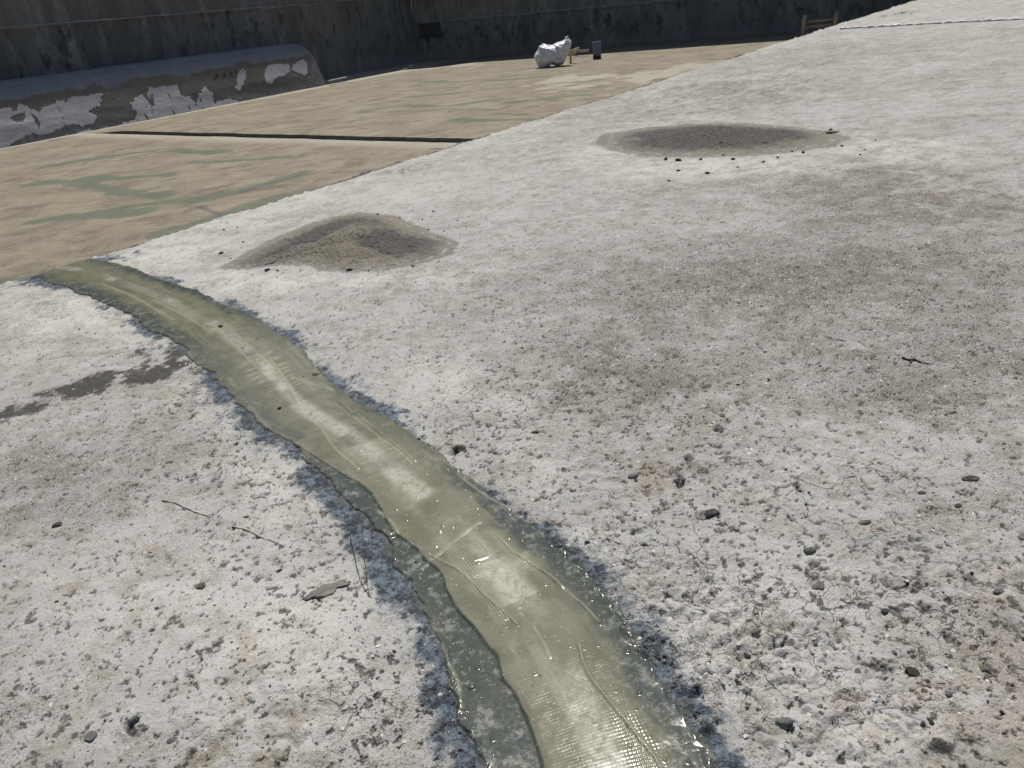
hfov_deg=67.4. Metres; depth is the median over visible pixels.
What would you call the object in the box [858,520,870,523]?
stone
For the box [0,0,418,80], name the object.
parapet wall
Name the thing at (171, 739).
pebble
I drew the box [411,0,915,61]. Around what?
parapet wall
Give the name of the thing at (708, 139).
mortar heap
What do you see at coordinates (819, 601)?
stone
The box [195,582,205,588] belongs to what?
pebble
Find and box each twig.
[162,500,209,516]
[231,527,283,546]
[350,538,370,597]
[361,516,368,593]
[902,356,930,363]
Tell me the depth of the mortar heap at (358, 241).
5.10 m
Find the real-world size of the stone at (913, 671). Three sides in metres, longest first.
0.033 x 0.029 x 0.012 m
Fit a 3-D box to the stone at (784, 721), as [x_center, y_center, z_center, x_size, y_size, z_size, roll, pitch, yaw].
[0.593,0.734,1.669,0.041,0.018,0.019,1,22,-3]
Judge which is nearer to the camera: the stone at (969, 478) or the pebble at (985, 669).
the pebble at (985, 669)
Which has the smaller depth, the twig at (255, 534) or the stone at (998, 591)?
the stone at (998, 591)
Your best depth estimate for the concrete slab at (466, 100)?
13.49 m
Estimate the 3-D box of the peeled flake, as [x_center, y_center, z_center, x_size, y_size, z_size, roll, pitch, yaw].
[-0.533,0.594,2.211,0.144,0.008,0.051,-18,29,-23]
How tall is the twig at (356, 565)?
0.004 m
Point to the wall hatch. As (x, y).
(426, 30)
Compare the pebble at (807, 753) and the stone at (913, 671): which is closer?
the pebble at (807, 753)
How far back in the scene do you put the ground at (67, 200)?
8.52 m
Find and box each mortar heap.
[228,214,454,269]
[608,124,834,154]
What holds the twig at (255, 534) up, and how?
on the roof slab
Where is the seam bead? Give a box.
[840,17,1023,29]
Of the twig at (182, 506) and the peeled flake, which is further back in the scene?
the twig at (182, 506)
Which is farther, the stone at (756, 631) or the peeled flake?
the peeled flake
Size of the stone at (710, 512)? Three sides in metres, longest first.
0.052 x 0.029 x 0.017 m
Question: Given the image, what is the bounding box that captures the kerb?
[0,44,326,148]
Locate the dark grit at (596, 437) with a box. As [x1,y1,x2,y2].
[0,87,1023,767]
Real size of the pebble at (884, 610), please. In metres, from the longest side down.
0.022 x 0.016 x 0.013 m
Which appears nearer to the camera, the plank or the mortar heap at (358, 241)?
the mortar heap at (358, 241)
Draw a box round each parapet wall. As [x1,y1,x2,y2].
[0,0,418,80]
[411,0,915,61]
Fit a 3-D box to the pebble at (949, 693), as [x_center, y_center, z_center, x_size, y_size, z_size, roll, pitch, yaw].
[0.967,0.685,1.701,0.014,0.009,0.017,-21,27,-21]
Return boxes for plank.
[327,77,347,81]
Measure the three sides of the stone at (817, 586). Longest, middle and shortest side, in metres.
0.037 x 0.024 x 0.014 m
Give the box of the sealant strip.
[31,259,713,767]
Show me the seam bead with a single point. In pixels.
(938, 22)
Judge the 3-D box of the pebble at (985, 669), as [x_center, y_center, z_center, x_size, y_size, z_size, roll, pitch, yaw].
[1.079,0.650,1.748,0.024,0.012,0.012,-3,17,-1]
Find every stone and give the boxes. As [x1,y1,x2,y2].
[84,730,96,740]
[628,473,638,478]
[704,509,718,515]
[751,628,760,634]
[775,717,792,725]
[803,547,816,554]
[811,583,824,589]
[817,597,823,605]
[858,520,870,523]
[905,666,919,675]
[962,475,979,481]
[993,589,1003,593]
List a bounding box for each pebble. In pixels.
[52,522,62,527]
[167,737,177,742]
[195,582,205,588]
[805,751,812,755]
[881,608,888,612]
[945,690,952,696]
[981,667,990,671]
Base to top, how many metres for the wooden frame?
0.508 m
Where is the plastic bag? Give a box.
[534,36,570,67]
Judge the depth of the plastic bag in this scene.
16.55 m
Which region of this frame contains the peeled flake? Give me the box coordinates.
[302,579,350,600]
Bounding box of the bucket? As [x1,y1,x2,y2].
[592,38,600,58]
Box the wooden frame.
[800,12,837,35]
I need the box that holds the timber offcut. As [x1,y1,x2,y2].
[568,47,578,62]
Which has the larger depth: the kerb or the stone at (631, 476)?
the kerb
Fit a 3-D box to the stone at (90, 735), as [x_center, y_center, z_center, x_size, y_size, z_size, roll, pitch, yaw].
[-1.002,0.837,1.828,0.036,0.012,0.028,9,29,45]
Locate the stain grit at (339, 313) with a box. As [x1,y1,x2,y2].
[5,105,1020,710]
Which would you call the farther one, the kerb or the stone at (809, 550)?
the kerb
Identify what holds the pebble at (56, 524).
on the roof slab
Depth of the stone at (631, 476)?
2.54 m
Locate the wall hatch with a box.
[418,22,442,37]
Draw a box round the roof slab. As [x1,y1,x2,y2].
[0,0,1023,767]
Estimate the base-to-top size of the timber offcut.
0.320 m
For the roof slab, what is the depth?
2.85 m
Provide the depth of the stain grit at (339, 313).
3.51 m
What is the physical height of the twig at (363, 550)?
0.005 m
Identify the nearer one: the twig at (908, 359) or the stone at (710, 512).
the stone at (710, 512)

